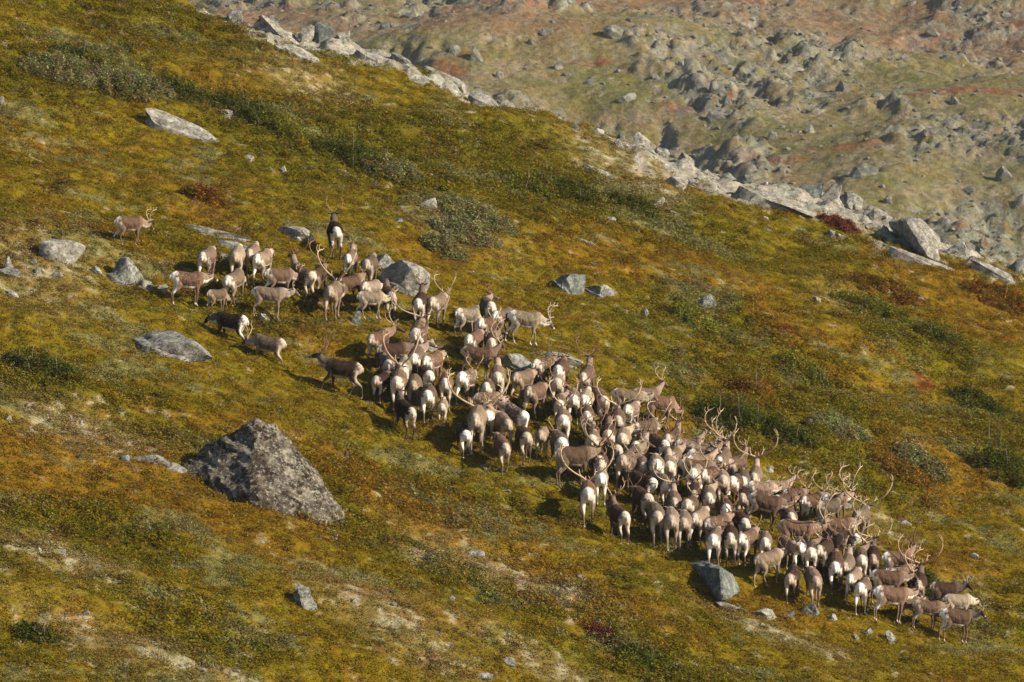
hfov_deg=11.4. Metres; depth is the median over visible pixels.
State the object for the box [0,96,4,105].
rock
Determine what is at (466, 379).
reindeer
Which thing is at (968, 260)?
rock
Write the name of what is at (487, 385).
reindeer
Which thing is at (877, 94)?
boulder
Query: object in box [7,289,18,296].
rock
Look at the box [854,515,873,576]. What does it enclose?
reindeer
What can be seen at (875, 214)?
boulder
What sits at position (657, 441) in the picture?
reindeer
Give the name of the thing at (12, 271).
rock
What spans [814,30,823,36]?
boulder
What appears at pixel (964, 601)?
reindeer
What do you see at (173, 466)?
rock
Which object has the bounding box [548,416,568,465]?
reindeer
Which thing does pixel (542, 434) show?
reindeer
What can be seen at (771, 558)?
reindeer
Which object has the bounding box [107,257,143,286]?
boulder
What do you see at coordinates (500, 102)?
rock
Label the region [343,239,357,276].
reindeer
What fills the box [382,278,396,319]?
reindeer
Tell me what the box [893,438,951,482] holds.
dwarf shrub
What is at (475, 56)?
boulder
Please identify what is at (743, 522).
reindeer
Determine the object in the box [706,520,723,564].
reindeer
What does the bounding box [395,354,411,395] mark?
reindeer
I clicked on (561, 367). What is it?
reindeer
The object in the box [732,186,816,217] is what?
boulder
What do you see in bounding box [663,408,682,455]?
reindeer
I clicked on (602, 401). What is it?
reindeer
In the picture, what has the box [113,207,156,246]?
reindeer
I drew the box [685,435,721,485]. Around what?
reindeer
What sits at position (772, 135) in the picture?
boulder
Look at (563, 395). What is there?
reindeer
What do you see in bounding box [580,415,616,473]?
reindeer
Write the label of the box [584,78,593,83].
boulder
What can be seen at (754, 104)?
boulder
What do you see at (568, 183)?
dwarf shrub
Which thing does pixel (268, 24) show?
boulder
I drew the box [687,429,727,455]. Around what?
reindeer
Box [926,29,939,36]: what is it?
boulder
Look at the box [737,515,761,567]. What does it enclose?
reindeer
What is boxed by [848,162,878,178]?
boulder
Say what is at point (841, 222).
dwarf shrub
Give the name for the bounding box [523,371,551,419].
reindeer
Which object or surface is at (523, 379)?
reindeer
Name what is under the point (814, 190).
boulder
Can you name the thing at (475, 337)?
reindeer
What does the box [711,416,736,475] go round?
reindeer
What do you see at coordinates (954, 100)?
boulder
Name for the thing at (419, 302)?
reindeer
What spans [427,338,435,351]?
reindeer
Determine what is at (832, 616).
rock
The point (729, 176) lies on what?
rock
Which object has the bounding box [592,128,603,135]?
rock
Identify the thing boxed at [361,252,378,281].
reindeer
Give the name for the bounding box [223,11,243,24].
boulder
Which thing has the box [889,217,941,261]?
boulder
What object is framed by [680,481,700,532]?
reindeer
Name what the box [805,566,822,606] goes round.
reindeer
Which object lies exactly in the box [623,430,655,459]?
reindeer
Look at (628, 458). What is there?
reindeer
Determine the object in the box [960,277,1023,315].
dwarf shrub
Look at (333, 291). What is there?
reindeer
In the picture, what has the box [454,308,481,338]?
reindeer
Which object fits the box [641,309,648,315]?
rock
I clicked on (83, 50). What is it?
dwarf shrub
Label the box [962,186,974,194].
boulder
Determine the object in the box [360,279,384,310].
reindeer
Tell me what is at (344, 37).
boulder
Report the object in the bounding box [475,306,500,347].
reindeer
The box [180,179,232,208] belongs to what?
dwarf shrub
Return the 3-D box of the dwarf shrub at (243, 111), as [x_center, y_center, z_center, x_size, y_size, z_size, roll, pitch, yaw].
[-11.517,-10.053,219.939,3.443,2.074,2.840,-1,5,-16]
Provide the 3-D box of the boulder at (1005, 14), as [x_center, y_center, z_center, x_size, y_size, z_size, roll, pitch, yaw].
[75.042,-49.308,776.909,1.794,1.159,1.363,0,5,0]
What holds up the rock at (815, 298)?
on the hillside
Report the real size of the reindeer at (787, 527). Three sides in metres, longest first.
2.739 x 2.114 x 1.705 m
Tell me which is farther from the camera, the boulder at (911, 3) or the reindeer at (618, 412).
the boulder at (911, 3)
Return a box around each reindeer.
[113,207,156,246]
[169,256,218,306]
[197,240,218,281]
[203,311,248,339]
[206,288,231,312]
[222,268,247,306]
[229,243,245,272]
[240,321,286,364]
[245,241,260,278]
[251,281,300,318]
[252,236,275,285]
[264,263,304,299]
[287,233,316,302]
[309,237,334,300]
[309,336,363,399]
[316,244,356,320]
[326,197,343,259]
[337,261,366,307]
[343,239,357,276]
[355,291,393,319]
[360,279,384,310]
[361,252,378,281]
[367,302,405,366]
[371,369,393,404]
[372,351,396,374]
[376,331,415,372]
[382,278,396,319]
[382,329,418,411]
[391,287,449,343]
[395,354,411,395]
[395,383,416,439]
[406,374,422,410]
[408,325,437,375]
[412,271,427,322]
[415,362,434,385]
[419,382,436,423]
[421,350,447,386]
[426,271,455,329]
[437,365,453,411]
[437,396,448,426]
[446,367,510,454]
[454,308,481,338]
[455,355,482,405]
[455,422,471,458]
[460,316,507,380]
[464,328,485,364]
[473,391,510,409]
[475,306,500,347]
[478,388,495,442]
[479,283,499,317]
[479,374,495,392]
[484,317,508,368]
[484,392,512,444]
[489,343,505,392]
[491,307,511,339]
[491,382,528,426]
[492,432,510,475]
[505,302,557,346]
[510,363,538,404]
[514,424,532,464]
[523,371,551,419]
[531,344,563,380]
[535,426,549,459]
[548,377,578,438]
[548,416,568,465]
[549,361,593,425]
[549,374,565,410]
[552,344,569,394]
[552,380,572,427]
[554,412,615,488]
[560,442,613,527]
[575,335,598,393]
[579,371,594,427]
[579,392,594,440]
[580,405,606,467]
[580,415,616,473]
[586,421,600,435]
[592,385,609,426]
[593,446,608,506]
[596,376,641,447]
[596,392,619,442]
[601,438,622,477]
[605,479,630,546]
[611,388,658,421]
[615,411,638,449]
[615,439,639,491]
[620,455,657,499]
[623,400,641,434]
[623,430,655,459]
[628,473,653,527]
[631,398,670,455]
[631,416,652,458]
[632,366,668,418]
[633,417,669,458]
[634,440,648,475]
[642,392,690,429]
[644,457,670,506]
[646,497,664,546]
[648,453,664,476]
[652,459,691,512]
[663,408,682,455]
[663,441,676,480]
[663,506,679,551]
[669,428,691,480]
[674,417,710,470]
[678,458,727,492]
[678,509,692,549]
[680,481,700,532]
[683,455,707,506]
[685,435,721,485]
[686,406,724,451]
[686,464,704,489]
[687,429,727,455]
[689,500,711,545]
[699,438,746,505]
[700,469,725,515]
[701,457,723,491]
[703,494,738,552]
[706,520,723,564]
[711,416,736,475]
[717,483,732,518]
[719,484,750,532]
[723,521,738,568]
[727,435,750,473]
[728,473,743,509]
[733,428,777,481]
[735,488,749,513]
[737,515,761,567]
[738,467,750,488]
[742,475,784,511]
[746,476,802,531]
[753,534,790,587]
[758,530,772,552]
[765,464,799,495]
[770,480,803,526]
[770,491,797,538]
[777,484,840,542]
[777,532,804,569]
[781,467,816,518]
[784,564,800,604]
[793,536,806,571]
[800,470,832,520]
[805,522,824,570]
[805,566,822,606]
[815,524,836,578]
[816,473,849,532]
[816,528,861,555]
[821,493,867,549]
[822,462,862,517]
[825,520,852,555]
[826,534,843,594]
[841,544,855,590]
[842,473,892,542]
[845,566,863,604]
[853,517,892,573]
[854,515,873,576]
[854,577,872,615]
[869,543,923,605]
[873,585,922,624]
[881,515,921,582]
[889,540,921,588]
[897,534,942,595]
[898,595,928,621]
[912,599,951,631]
[929,571,972,600]
[938,601,985,644]
[941,593,981,622]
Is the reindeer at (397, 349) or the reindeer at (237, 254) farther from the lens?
the reindeer at (237, 254)
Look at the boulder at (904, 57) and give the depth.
744.93 m
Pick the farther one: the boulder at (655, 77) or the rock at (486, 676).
the boulder at (655, 77)
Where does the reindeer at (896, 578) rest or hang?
on the hillside
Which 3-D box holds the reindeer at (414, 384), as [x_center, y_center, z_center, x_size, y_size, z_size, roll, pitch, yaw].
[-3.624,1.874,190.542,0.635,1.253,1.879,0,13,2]
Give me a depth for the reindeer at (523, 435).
187.24 m
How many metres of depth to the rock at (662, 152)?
233.84 m
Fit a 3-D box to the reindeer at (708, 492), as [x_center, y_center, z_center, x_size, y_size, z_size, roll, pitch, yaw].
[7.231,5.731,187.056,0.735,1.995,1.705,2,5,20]
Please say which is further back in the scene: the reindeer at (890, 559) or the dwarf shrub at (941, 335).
the dwarf shrub at (941, 335)
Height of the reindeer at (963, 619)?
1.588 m
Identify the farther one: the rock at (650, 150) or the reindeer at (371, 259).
the rock at (650, 150)
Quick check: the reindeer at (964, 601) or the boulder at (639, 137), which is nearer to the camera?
the reindeer at (964, 601)
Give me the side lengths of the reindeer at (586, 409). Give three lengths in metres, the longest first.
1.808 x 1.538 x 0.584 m
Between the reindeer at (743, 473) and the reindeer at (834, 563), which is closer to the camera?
the reindeer at (834, 563)
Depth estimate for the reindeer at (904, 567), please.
184.93 m
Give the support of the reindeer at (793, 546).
on the hillside
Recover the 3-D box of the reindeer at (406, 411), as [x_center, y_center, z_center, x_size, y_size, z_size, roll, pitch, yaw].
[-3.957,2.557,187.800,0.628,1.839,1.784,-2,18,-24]
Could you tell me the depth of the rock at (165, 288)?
193.80 m
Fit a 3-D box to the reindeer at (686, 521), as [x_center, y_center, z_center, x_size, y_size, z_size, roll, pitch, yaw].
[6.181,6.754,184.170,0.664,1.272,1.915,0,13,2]
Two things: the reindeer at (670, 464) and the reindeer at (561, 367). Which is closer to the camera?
the reindeer at (670, 464)
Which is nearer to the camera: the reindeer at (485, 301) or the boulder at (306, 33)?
the reindeer at (485, 301)
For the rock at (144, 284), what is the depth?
193.27 m
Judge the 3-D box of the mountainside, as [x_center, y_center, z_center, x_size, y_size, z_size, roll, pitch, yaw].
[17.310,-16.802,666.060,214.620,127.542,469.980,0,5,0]
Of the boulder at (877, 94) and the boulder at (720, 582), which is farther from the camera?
the boulder at (877, 94)
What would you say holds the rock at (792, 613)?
on the hillside
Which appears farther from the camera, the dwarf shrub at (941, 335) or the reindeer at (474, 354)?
the dwarf shrub at (941, 335)
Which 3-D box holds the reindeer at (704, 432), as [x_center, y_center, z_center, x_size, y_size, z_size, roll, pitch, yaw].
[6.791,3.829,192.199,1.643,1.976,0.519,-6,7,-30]
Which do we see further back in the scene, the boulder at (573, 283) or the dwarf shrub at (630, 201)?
the dwarf shrub at (630, 201)
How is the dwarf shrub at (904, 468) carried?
on the hillside
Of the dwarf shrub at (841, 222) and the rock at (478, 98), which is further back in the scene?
the rock at (478, 98)
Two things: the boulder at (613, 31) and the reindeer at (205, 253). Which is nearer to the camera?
the reindeer at (205, 253)
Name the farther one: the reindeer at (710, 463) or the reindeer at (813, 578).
the reindeer at (710, 463)
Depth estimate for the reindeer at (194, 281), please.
192.99 m
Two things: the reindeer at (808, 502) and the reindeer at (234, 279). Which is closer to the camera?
the reindeer at (808, 502)
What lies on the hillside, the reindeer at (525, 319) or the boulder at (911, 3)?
the reindeer at (525, 319)
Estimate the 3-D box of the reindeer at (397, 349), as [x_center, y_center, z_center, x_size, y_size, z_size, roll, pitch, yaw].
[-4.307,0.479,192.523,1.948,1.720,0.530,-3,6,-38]
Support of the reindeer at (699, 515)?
on the hillside
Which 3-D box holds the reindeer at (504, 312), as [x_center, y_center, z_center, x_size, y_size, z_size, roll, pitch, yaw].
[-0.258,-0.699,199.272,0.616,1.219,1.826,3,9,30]
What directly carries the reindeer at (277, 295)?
on the hillside
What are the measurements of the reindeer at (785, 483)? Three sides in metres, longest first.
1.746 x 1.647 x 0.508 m
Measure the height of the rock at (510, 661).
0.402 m
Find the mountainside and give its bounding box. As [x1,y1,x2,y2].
[187,0,1023,264]
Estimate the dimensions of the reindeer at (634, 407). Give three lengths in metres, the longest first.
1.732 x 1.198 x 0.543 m
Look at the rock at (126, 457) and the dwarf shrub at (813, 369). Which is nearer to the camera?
the rock at (126, 457)
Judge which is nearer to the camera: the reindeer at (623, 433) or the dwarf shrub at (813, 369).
the reindeer at (623, 433)
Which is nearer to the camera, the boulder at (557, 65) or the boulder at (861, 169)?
the boulder at (861, 169)
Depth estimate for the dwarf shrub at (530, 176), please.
222.49 m
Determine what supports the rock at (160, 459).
on the hillside
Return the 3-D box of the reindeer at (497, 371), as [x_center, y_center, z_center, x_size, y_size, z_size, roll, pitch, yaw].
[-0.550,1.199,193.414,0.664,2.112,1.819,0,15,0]
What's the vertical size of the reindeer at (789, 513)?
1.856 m
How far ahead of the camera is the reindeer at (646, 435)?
191.46 m
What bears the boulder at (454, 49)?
on the mountainside
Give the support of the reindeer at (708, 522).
on the hillside
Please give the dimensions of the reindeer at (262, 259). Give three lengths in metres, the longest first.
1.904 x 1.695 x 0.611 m
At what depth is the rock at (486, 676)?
165.80 m
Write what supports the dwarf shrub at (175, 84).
on the hillside
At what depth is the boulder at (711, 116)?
709.94 m
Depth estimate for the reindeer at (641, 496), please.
185.09 m
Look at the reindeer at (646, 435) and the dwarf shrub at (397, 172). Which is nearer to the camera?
the reindeer at (646, 435)
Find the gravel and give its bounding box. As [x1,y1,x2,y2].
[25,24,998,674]
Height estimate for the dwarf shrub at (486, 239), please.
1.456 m
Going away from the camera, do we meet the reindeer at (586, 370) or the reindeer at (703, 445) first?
the reindeer at (703, 445)
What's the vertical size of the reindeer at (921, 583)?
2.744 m
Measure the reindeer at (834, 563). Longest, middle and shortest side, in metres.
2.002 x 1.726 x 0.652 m
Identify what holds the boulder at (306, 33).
on the hillside
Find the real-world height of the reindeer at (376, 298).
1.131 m
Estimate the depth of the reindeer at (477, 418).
187.50 m
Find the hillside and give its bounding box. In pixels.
[0,0,1023,681]
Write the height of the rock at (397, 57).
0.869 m
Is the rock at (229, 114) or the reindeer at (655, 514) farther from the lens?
the rock at (229, 114)
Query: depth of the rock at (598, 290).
210.12 m
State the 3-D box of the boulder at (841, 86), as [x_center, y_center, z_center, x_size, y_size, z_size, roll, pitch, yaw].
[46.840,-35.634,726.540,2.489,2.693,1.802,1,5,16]
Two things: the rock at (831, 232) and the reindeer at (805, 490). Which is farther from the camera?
the rock at (831, 232)
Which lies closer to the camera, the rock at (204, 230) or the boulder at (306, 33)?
the rock at (204, 230)
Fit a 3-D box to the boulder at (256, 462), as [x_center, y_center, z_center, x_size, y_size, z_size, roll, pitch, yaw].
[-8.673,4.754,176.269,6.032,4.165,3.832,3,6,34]
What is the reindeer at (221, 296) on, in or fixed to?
on the hillside
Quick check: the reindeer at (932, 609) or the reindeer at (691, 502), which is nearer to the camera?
the reindeer at (932, 609)
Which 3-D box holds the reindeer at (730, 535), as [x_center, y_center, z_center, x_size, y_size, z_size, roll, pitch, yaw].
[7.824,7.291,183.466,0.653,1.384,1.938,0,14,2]
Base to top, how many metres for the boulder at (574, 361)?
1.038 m
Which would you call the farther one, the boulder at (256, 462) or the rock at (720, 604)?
the rock at (720, 604)
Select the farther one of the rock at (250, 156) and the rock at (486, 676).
the rock at (250, 156)
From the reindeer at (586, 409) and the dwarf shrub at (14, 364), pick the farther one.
the reindeer at (586, 409)
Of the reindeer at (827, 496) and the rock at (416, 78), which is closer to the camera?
the reindeer at (827, 496)
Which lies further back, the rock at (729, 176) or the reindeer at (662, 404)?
the rock at (729, 176)
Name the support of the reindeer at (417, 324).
on the hillside
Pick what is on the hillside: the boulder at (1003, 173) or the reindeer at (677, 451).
the reindeer at (677, 451)
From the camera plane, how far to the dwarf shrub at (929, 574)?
186.25 m
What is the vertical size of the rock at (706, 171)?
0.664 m
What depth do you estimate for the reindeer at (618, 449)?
189.07 m
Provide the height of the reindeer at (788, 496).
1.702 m
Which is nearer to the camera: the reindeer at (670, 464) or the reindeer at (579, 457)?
the reindeer at (579, 457)
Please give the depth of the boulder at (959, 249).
231.15 m
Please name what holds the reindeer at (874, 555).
on the hillside
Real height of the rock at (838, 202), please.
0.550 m
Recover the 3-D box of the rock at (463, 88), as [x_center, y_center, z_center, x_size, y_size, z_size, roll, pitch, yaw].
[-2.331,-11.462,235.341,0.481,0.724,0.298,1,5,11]
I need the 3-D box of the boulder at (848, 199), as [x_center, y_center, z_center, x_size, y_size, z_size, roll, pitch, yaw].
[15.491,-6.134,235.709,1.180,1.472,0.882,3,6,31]
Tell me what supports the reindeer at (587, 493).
on the hillside
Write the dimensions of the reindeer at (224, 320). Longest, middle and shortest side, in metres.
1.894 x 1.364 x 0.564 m
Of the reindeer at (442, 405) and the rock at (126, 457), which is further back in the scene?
the reindeer at (442, 405)
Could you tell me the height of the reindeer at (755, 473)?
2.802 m
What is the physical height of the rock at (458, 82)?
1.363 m
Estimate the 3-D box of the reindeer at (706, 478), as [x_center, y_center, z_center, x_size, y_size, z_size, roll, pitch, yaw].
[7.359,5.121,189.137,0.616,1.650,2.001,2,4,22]
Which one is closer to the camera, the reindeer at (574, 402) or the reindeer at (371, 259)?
the reindeer at (574, 402)
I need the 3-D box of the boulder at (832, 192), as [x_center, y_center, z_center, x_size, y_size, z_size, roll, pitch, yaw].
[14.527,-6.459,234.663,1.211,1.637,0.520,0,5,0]
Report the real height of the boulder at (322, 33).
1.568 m
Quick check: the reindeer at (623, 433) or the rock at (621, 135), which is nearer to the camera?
the reindeer at (623, 433)
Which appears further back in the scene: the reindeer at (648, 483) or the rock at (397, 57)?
the rock at (397, 57)
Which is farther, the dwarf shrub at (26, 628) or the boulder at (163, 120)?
the boulder at (163, 120)
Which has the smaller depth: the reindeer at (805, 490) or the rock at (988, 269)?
the reindeer at (805, 490)
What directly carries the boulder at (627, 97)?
on the mountainside
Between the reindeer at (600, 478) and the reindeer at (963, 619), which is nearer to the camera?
the reindeer at (963, 619)
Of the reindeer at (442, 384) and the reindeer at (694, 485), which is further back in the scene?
the reindeer at (442, 384)
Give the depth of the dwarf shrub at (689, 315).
208.89 m
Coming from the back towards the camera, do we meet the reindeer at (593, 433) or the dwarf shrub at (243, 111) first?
the dwarf shrub at (243, 111)
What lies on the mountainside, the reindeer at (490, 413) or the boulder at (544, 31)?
the boulder at (544, 31)
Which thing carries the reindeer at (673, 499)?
on the hillside
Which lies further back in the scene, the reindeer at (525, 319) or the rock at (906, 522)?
the reindeer at (525, 319)
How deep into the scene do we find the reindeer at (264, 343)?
189.97 m
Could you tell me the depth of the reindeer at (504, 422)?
188.28 m
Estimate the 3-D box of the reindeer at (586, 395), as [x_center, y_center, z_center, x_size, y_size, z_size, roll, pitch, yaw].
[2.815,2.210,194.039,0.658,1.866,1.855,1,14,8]
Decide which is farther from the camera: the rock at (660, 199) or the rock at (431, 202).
the rock at (660, 199)
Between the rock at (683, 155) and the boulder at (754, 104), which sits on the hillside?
the rock at (683, 155)
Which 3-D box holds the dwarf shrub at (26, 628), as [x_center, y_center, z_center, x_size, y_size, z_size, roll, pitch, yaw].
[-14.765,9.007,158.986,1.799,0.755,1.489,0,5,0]
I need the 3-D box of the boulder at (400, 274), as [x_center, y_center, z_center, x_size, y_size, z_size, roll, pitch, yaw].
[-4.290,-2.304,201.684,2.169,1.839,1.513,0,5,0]
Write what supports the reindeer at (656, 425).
on the hillside
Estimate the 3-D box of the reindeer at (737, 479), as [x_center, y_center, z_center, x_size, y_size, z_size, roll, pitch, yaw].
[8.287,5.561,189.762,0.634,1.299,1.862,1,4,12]
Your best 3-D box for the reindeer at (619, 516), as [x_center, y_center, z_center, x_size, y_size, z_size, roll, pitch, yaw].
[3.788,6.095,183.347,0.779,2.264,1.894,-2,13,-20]
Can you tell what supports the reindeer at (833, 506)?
on the hillside
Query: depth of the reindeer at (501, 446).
186.35 m
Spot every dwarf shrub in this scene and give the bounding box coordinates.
[1,343,85,381]
[3,349,37,371]
[8,619,63,643]
[17,46,117,88]
[46,41,118,67]
[83,55,177,101]
[135,68,213,103]
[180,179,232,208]
[205,86,281,127]
[253,102,318,144]
[313,132,389,170]
[358,150,425,183]
[419,230,469,261]
[427,214,503,248]
[437,193,518,236]
[501,167,567,199]
[537,171,603,205]
[585,623,619,642]
[601,187,663,220]
[612,641,681,679]
[659,295,730,338]
[694,388,786,435]
[723,370,771,397]
[749,408,822,450]
[768,348,838,388]
[805,403,873,442]
[817,212,860,234]
[828,288,910,321]
[846,270,924,306]
[868,448,933,490]
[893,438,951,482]
[909,321,963,346]
[909,563,942,601]
[942,384,1017,416]
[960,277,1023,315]
[966,419,1023,488]
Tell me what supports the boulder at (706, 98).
on the mountainside
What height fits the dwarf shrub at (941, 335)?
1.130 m
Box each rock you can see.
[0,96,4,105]
[0,267,20,277]
[4,256,13,267]
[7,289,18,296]
[34,268,43,273]
[52,272,62,276]
[90,266,101,274]
[120,454,129,461]
[131,455,170,466]
[138,279,153,292]
[156,284,168,292]
[167,462,186,472]
[182,224,250,241]
[217,240,247,249]
[217,253,228,261]
[220,109,232,118]
[245,154,253,161]
[257,313,269,321]
[274,44,319,61]
[279,226,314,242]
[280,165,286,173]
[293,585,317,610]
[350,310,360,324]
[352,50,385,63]
[390,52,411,65]
[406,73,429,85]
[419,198,437,208]
[425,66,469,90]
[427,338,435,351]
[459,84,466,93]
[467,91,498,106]
[467,550,484,556]
[476,672,492,680]
[497,99,514,107]
[501,657,515,668]
[583,165,619,181]
[584,285,617,298]
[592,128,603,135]
[613,139,623,148]
[617,132,624,139]
[641,145,656,154]
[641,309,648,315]
[652,196,664,206]
[655,147,669,157]
[678,152,693,164]
[688,179,699,184]
[697,294,716,308]
[702,169,712,175]
[715,601,743,611]
[717,173,735,180]
[752,608,776,619]
[767,465,773,472]
[781,611,795,616]
[800,603,818,615]
[812,296,820,302]
[828,229,835,237]
[828,613,837,620]
[832,197,843,207]
[841,503,851,508]
[853,201,859,209]
[862,628,872,634]
[883,630,895,643]
[887,246,953,270]
[897,518,911,524]
[962,256,977,264]
[969,553,978,559]
[971,259,1016,284]
[975,245,984,254]
[1009,259,1023,272]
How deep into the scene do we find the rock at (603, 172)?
227.86 m
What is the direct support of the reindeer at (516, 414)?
on the hillside
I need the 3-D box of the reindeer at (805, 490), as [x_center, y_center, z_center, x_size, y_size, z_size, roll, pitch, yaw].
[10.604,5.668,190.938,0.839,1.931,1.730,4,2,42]
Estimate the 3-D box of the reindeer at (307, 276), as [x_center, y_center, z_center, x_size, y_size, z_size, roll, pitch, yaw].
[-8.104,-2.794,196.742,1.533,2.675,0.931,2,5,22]
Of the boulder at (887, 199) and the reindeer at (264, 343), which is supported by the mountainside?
the boulder at (887, 199)
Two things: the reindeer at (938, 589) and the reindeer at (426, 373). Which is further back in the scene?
the reindeer at (426, 373)
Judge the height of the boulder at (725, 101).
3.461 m
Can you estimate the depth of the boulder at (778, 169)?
681.64 m
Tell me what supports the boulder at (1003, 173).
on the mountainside
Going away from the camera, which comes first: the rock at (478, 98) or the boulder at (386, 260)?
the boulder at (386, 260)
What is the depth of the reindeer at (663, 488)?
186.94 m
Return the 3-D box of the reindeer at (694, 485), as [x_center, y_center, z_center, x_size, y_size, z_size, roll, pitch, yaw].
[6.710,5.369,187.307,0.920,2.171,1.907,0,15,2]
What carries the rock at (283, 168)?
on the hillside
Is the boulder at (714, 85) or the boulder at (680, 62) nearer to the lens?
the boulder at (714, 85)
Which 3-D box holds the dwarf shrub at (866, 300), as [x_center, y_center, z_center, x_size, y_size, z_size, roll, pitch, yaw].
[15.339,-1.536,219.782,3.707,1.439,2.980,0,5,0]
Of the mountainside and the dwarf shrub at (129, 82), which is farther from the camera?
the mountainside
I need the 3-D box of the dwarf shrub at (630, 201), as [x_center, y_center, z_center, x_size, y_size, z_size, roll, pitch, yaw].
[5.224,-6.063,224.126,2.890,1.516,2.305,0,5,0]
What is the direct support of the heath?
on the hillside
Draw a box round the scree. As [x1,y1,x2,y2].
[198,0,1023,263]
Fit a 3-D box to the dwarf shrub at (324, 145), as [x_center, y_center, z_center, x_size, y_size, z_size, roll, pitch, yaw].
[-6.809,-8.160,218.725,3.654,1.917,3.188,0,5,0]
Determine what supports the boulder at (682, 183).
on the hillside
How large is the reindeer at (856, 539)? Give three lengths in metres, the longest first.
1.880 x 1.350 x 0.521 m
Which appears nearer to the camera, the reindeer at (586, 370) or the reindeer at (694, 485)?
the reindeer at (694, 485)
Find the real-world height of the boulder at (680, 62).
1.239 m
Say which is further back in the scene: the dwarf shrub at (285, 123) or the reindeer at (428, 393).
the dwarf shrub at (285, 123)
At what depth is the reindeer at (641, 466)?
188.46 m
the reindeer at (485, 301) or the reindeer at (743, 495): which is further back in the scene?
the reindeer at (485, 301)
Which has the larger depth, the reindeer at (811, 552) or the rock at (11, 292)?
the rock at (11, 292)
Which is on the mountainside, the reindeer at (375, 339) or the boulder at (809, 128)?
the boulder at (809, 128)
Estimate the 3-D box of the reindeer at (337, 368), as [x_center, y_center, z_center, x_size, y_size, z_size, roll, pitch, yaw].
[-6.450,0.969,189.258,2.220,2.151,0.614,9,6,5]
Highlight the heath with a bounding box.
[0,0,1023,681]
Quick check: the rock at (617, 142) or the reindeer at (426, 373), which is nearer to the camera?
the reindeer at (426, 373)
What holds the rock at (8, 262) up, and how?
on the hillside
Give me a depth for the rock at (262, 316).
194.11 m
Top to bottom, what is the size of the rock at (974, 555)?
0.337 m
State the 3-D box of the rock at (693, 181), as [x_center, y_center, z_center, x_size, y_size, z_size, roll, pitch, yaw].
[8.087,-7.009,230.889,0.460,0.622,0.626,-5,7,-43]
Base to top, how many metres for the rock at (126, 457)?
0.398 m
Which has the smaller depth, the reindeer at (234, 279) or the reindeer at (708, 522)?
the reindeer at (708, 522)
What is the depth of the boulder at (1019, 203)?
675.10 m
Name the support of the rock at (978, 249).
on the hillside
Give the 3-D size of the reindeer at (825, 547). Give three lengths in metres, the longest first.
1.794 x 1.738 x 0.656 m
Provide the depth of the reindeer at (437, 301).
197.96 m
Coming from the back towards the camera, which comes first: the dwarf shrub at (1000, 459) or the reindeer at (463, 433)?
the dwarf shrub at (1000, 459)
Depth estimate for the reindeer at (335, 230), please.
203.82 m
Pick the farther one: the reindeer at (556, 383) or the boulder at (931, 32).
the boulder at (931, 32)
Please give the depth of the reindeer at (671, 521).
183.17 m
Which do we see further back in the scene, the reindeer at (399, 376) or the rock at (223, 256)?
the rock at (223, 256)
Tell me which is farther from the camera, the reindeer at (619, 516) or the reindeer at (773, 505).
the reindeer at (773, 505)
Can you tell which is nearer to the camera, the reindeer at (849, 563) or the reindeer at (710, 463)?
the reindeer at (849, 563)
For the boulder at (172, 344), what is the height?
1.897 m
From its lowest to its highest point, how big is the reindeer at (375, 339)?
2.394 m
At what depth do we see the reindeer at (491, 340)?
195.34 m
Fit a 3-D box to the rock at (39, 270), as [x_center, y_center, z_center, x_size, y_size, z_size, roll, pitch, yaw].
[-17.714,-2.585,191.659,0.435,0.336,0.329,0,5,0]
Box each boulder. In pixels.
[38,238,85,264]
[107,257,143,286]
[133,331,211,363]
[145,108,218,142]
[181,418,345,526]
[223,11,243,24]
[253,15,298,44]
[268,15,278,24]
[295,25,314,42]
[312,22,335,43]
[335,31,350,46]
[377,254,394,267]
[379,22,389,29]
[379,260,430,295]
[401,12,415,17]
[449,44,460,55]
[468,47,483,61]
[494,71,504,78]
[500,353,542,381]
[539,28,553,35]
[539,351,583,368]
[551,273,585,294]
[553,62,563,69]
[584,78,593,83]
[603,25,623,38]
[616,92,636,102]
[633,132,649,147]
[651,74,660,79]
[663,176,688,190]
[678,60,683,66]
[689,560,739,600]
[703,94,712,103]
[706,111,729,122]
[709,81,719,91]
[720,95,731,107]
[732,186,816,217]
[737,174,753,183]
[744,102,758,107]
[767,130,777,139]
[775,167,785,172]
[799,183,823,197]
[804,124,814,133]
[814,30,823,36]
[820,182,841,200]
[835,80,849,92]
[839,192,862,209]
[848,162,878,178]
[866,208,882,220]
[871,92,883,98]
[883,195,891,203]
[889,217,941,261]
[899,53,909,61]
[905,1,915,5]
[924,128,935,134]
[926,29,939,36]
[943,240,966,258]
[949,96,959,104]
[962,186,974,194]
[995,166,1011,180]
[1001,12,1010,17]
[1012,193,1023,209]
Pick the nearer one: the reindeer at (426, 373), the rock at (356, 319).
the reindeer at (426, 373)
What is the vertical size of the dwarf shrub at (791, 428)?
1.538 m
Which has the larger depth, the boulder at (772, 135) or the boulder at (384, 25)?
the boulder at (384, 25)
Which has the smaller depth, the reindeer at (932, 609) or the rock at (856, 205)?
the reindeer at (932, 609)
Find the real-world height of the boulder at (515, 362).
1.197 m
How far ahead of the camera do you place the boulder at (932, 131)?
692.51 m
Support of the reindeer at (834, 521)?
on the hillside
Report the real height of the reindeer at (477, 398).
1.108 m
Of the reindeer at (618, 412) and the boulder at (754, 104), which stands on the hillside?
the reindeer at (618, 412)
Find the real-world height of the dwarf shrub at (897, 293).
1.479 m
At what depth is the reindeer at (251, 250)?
196.81 m
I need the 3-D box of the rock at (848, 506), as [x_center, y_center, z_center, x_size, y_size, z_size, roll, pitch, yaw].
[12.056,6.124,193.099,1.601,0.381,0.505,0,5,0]
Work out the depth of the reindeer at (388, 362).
190.71 m
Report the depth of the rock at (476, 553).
177.61 m

